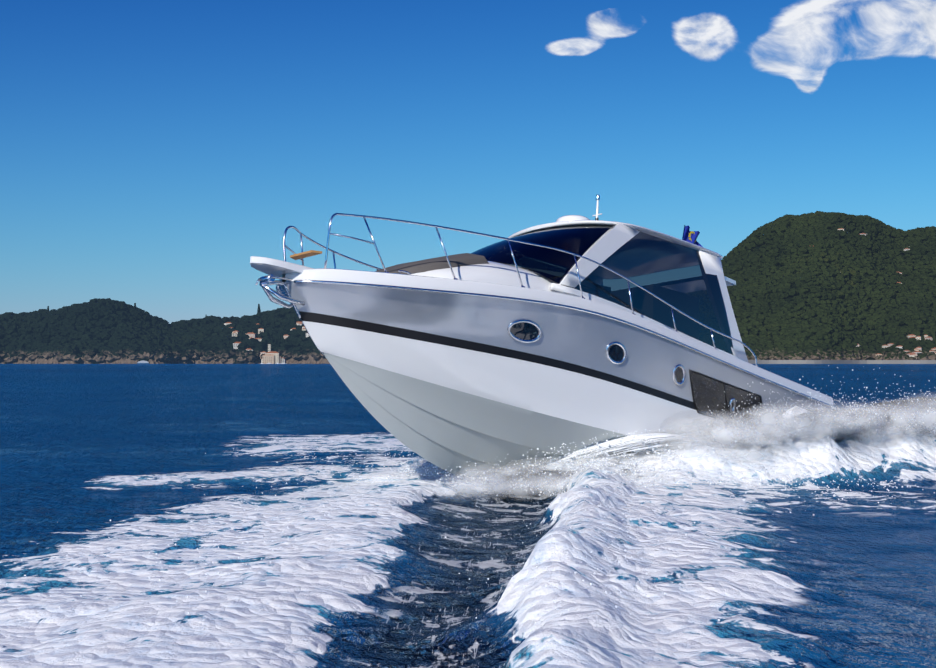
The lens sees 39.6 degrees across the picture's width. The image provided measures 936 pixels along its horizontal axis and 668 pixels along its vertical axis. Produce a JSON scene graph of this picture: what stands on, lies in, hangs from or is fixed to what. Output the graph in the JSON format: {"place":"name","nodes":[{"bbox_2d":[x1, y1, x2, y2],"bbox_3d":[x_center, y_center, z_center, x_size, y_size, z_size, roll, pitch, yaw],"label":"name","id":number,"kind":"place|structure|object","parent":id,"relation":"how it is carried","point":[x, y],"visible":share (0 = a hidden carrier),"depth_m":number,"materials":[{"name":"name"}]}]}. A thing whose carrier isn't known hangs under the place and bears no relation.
{"place":"outdoors","nodes":[
{"label":"outdoors","id":0,"kind":"place"},
{"bbox_2d":[0,320,329,363],"bbox_3d":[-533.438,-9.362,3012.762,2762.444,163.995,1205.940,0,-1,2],"label":"rocky shoreline","id":1,"kind":"structure","parent":0,"point":[124,359],"depth_m":2480.21,"materials":[{"name":"grey stone"}]},
{"bbox_2d":[0,298,324,362],"bbox_3d":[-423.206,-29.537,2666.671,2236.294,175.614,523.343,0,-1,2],"label":"hill","id":2,"kind":"structure","parent":1,"relation":"on","point":[135,333],"depth_m":2594.69,"materials":[{"name":"green plant"}]},
{"bbox_2d":[224,228,935,363],"bbox_3d":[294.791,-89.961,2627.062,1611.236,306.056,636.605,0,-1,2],"label":"houses","id":3,"kind":"structure","parent":1,"relation":"on","point":[272,357],"depth_m":2449.24,"materials":[{"name":"beige"}]},
{"bbox_2d":[0,363,935,667],"bbox_3d":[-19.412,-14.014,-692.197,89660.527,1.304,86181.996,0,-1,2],"label":"sea","id":4,"kind":"structure","parent":0,"point":[138,463],"depth_m":12.72,"materials":[{"name":"liquid"}]},
{"bbox_2d":[279,285,334,369],"bbox_3d":[0.684,1.430,21.841,11.000,2.604,1.950,12,-15,-43],"label":"stem","id":5,"kind":"object","parent":4,"relation":"in","point":[282,290],"visible":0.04,"depth_m":17.82,"materials":[{"name":"silver metal"}]},
{"bbox_2d":[255,274,305,317],"bbox_3d":[-2.509,-0.501,17.553,0.740,0.489,0.400,12,-15,-43],"label":"anchor","id":6,"kind":"object","parent":5,"relation":"attached to","point":[265,281],"visible":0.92,"depth_m":17.46,"materials":[{"name":"silver metal"}]},
{"bbox_2d":[507,319,541,342],"bbox_3d":[0.819,-0.044,18.794,0.596,0.320,0.226,12,-15,-43],"label":"porthole frame","id":7,"kind":"object","parent":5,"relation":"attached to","point":[512,323],"visible":0.96,"depth_m":18.77,"materials":[{"name":"silver metal"}]},
{"bbox_2d":[511,322,537,339],"bbox_3d":[0.818,-0.044,18.797,0.523,0.258,0.167,12,-15,-43],"label":"porthole","id":8,"kind":"object","parent":7,"relation":"in","point":[526,331],"visible":0.69,"depth_m":18.80,"materials":[{"name":"black glass"}]},
{"bbox_2d":[279,268,833,405],"bbox_3d":[1.404,0.286,21.354,10.993,0.893,3.900,12,-15,-43],"label":"gunwale","id":9,"kind":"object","parent":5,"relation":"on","point":[370,277],"depth_m":18.60,"materials":[{"name":"white plastic"}]},
{"bbox_2d":[250,256,313,276],"bbox_3d":[-2.351,-0.811,17.761,1.500,0.218,0.620,12,-15,-43],"label":"bow pulpit","id":10,"kind":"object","parent":9,"relation":"on","point":[274,267],"depth_m":17.39,"materials":[{"name":"white plastic"}]},
{"bbox_2d":[290,250,321,259],"bbox_3d":[-2.250,-1.091,17.906,0.140,0.031,0.600,12,-15,-43],"label":"seat","id":11,"kind":"object","parent":10,"relation":"on","point":[304,254],"visible":1,"depth_m":17.87,"materials":[{"name":"brown wood"}]},
{"bbox_2d":[283,226,380,269],"bbox_3d":[-0.099,-0.294,21.566,8.342,1.163,1.454,12,-15,-43],"label":"bow rail","id":12,"kind":"object","parent":9,"relation":"on","point":[308,238],"visible":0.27,"depth_m":18.89,"materials":[{"name":"silver metal"}]},
{"bbox_2d":[411,261,558,292],"bbox_3d":[0.123,-0.537,20.199,5.050,0.936,2.920,12,-15,-43],"label":"coachroof","id":13,"kind":"object","parent":9,"relation":"on","point":[498,273],"visible":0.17,"depth_m":18.95,"materials":[{"name":"white plastic"}]},
{"bbox_2d":[375,253,488,274],"bbox_3d":[-0.853,-0.914,19.277,1.470,0.586,1.937,1,-2,-45],"label":"sunpad","id":14,"kind":"object","parent":13,"relation":"on","point":[455,260],"visible":0.62,"depth_m":18.76,"materials":[{"name":"brown"}]},
{"bbox_2d":[470,225,612,283],"bbox_3d":[0.703,-1.170,20.881,2.421,1.296,2.770,12,-15,-43],"label":"windscreen","id":15,"kind":"object","parent":13,"relation":"on","point":[556,266],"visible":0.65,"depth_m":20.03,"materials":[{"name":"black glass"}]},
{"bbox_2d":[557,223,639,287],"bbox_3d":[2.071,-1.233,20.366,0.182,1.104,2.210,-1,-2,38],"label":"windshield pillar","id":16,"kind":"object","parent":15,"relation":"attached to","point":[607,244],"visible":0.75,"depth_m":20.29,"materials":[{"name":"white plastic"}]},
{"bbox_2d":[508,220,722,258],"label":"cabin roof","id":17,"kind":"structure","parent":16,"relation":"on","point":[632,226],"depth_m":21.32,"materials":[{"name":"white plastic"}]},
{"bbox_2d":[533,225,541,229],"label":"roof caps","id":18,"kind":"object","parent":17,"relation":"attached to","point":[537,227],"visible":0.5,"depth_m":21.41,"materials":[{"name":"white plastic"}]},
{"bbox_2d":[556,215,589,221],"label":"radar dome","id":19,"kind":"structure","parent":17,"relation":"on","point":[570,218],"depth_m":21.83,"materials":[{"name":"white plastic"}]},
{"bbox_2d":[593,195,601,219],"bbox_3d":[2.240,-2.028,22.557,0.110,0.822,0.200,12,-15,-43],"label":"mast","id":20,"kind":"object","parent":17,"relation":"on","point":[597,205],"visible":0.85,"depth_m":22.58,"materials":[{"name":"white metal"}]},
{"bbox_2d":[682,225,702,246],"bbox_3d":[4.028,-1.644,23.430,0.584,0.625,0.225,12,-15,-43],"label":"flag","id":21,"kind":"object","parent":17,"relation":"on","point":[690,236],"visible":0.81,"depth_m":23.46,"materials":[{"name":"blue fabric"}]},
{"bbox_2d":[324,213,757,366],"bbox_3d":[1.665,-0.546,19.667,8.344,2.124,0.671,1,-2,-34],"label":"bow rail","id":22,"kind":"object","parent":9,"relation":"on","point":[544,246],"visible":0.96,"depth_m":18.71,"materials":[{"name":"silver metal"}]},
{"bbox_2d":[559,292,612,306],"bbox_3d":[3.442,0.279,21.610,7.050,0.996,0.448,12,-15,-43],"label":"coaming","id":23,"kind":"object","parent":9,"relation":"on","point":[589,298],"visible":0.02,"depth_m":19.86,"materials":[{"name":"white plastic"}]},
{"bbox_2d":[549,283,745,361],"bbox_3d":[3.039,-0.089,21.038,5.020,0.595,0.137,12,-15,-43],"label":"window sill","id":24,"kind":"structure","parent":23,"relation":"attached to","point":[561,288],"depth_m":20.05,"materials":[{"name":"white plastic"}]},
{"bbox_2d":[561,232,732,354],"bbox_3d":[2.974,-0.775,21.125,4.600,1.779,0.135,12,-15,-43],"label":"side glass","id":25,"kind":"object","parent":24,"relation":"attached to","point":[674,275],"visible":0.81,"depth_m":21.41,"materials":[{"name":"glass"}]},
{"bbox_2d":[698,250,748,362],"bbox_3d":[4.417,-0.437,22.535,1.349,1.842,0.180,12,-15,-43],"label":"window pillar","id":26,"kind":"structure","parent":23,"relation":"on","point":[712,264],"depth_m":22.57,"materials":[{"name":"white plastic"}]},
{"bbox_2d":[724,276,735,285],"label":"aft wing","id":27,"kind":"structure","parent":26,"relation":"attached to","point":[729,282],"depth_m":23.02,"materials":[{"name":"white plastic"}]},
{"bbox_2d":[294,280,834,408],"bbox_3d":[2.167,0.271,20.586,10.974,0.728,1.813,12,-15,-43],"label":"rub rail","id":28,"kind":"object","parent":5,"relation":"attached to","point":[538,302],"visible":0.94,"depth_m":18.85,"materials":[{"name":"silver metal"}]},
{"bbox_2d":[605,341,626,363],"bbox_3d":[2.257,0.287,19.808,0.445,0.330,0.154,12,-15,-43],"label":"porthole frame","id":29,"kind":"object","parent":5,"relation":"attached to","point":[609,358],"visible":0.94,"depth_m":19.77,"materials":[{"name":"silver metal"}]},
{"bbox_2d":[607,345,623,360],"bbox_3d":[2.256,0.286,19.810,0.377,0.268,0.099,12,-15,-43],"label":"porthole","id":30,"kind":"object","parent":29,"relation":"in","point":[616,353],"visible":0.75,"depth_m":19.81,"materials":[{"name":"black glass"}]},
{"bbox_2d":[672,364,685,385],"bbox_3d":[3.358,0.651,20.704,0.316,0.330,0.130,12,-15,-43],"label":"porthole frame","id":31,"kind":"object","parent":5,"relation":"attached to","point":[674,377],"visible":0.88,"depth_m":20.67,"materials":[{"name":"silver metal"}]},
{"bbox_2d":[675,367,682,381],"bbox_3d":[3.358,0.650,20.705,0.253,0.268,0.076,12,-15,-43],"label":"porthole","id":32,"kind":"object","parent":31,"relation":"in","point":[679,374],"visible":0.77,"depth_m":20.71,"materials":[{"name":"glass"}]},
{"bbox_2d":[729,398,735,412],"bbox_3d":[4.399,1.190,21.652,0.154,0.257,0.101,12,-15,-43],"label":"porthole","id":33,"kind":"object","parent":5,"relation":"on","point":[731,408],"depth_m":21.62,"materials":[{"name":"silver metal"}]},
{"bbox_2d":[6,365,935,623],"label":"spray","id":34,"kind":"object","parent":4,"relation":"on","point":[592,459],"visible":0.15,"depth_m":19.45,"materials":[{"name":"white liquid"}]},
{"bbox_2d":[285,281,831,481],"bbox_3d":[2.056,1.215,20.472,11.000,2.604,1.950,12,-15,-43],"label":"hull","id":35,"kind":"object","parent":4,"relation":"on","point":[444,381],"visible":0.65,"depth_m":18.92,"materials":[{"name":"white plastic"}]},
{"bbox_2d":[689,370,762,421],"bbox_3d":[4.336,1.129,21.588,2.323,0.777,0.183,12,-15,-43],"label":"hull window frame","id":36,"kind":"object","parent":35,"relation":"attached to","point":[718,381],"visible":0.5,"depth_m":21.17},
{"bbox_2d":[691,371,761,420],"bbox_3d":[4.336,1.125,21.589,2.297,0.756,0.152,12,-15,-43],"label":"hull window","id":37,"kind":"structure","parent":36,"relation":"in","point":[709,392],"depth_m":21.39,"materials":[{"name":"black glass"}]},
{"bbox_2d":[724,383,730,418],"bbox_3d":[4.297,1.133,21.536,0.366,0.614,0.125,12,-15,-43],"label":"window divider","id":38,"kind":"object","parent":37,"relation":"attached to","point":[726,399],"visible":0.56,"depth_m":21.52,"materials":[{"name":"black metal"}]},
{"bbox_2d":[544,433,728,464],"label":"bow wave","id":39,"kind":"object","parent":4,"relation":"on","point":[658,436],"visible":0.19,"depth_m":20.07,"materials":[{"name":"white liquid"}]},
{"bbox_2d":[748,360,935,363],"bbox_3d":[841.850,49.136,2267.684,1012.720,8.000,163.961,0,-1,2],"label":"beach","id":40,"kind":"structure","parent":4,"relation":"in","point":[844,361],"depth_m":2265.81,"materials":[{"name":"beige sand"}]},
{"bbox_2d":[0,0,935,362],"label":"sky","id":41,"kind":"structure","parent":0,"point":[150,149],"materials":[{"name":"blue"}]},
{"bbox_2d":[350,391,935,502],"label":"mist","id":42,"kind":"structure","parent":0,"point":[861,420],"depth_m":19.91,"materials":[{"name":"white liquid"}]},
{"bbox_2d":[731,221,930,359],"bbox_3d":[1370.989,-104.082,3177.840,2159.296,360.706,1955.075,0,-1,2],"label":"trees","id":43,"kind":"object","parent":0,"point":[789,298],"depth_m":2564.63,"materials":[{"name":"green plant"}]},
{"bbox_2d":[721,211,935,359],"bbox_3d":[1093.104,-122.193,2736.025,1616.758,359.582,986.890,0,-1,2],"label":"hill","id":44,"kind":"structure","parent":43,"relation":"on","point":[785,331],"depth_m":2608.95,"materials":[{"name":"green plant"}]}
]}

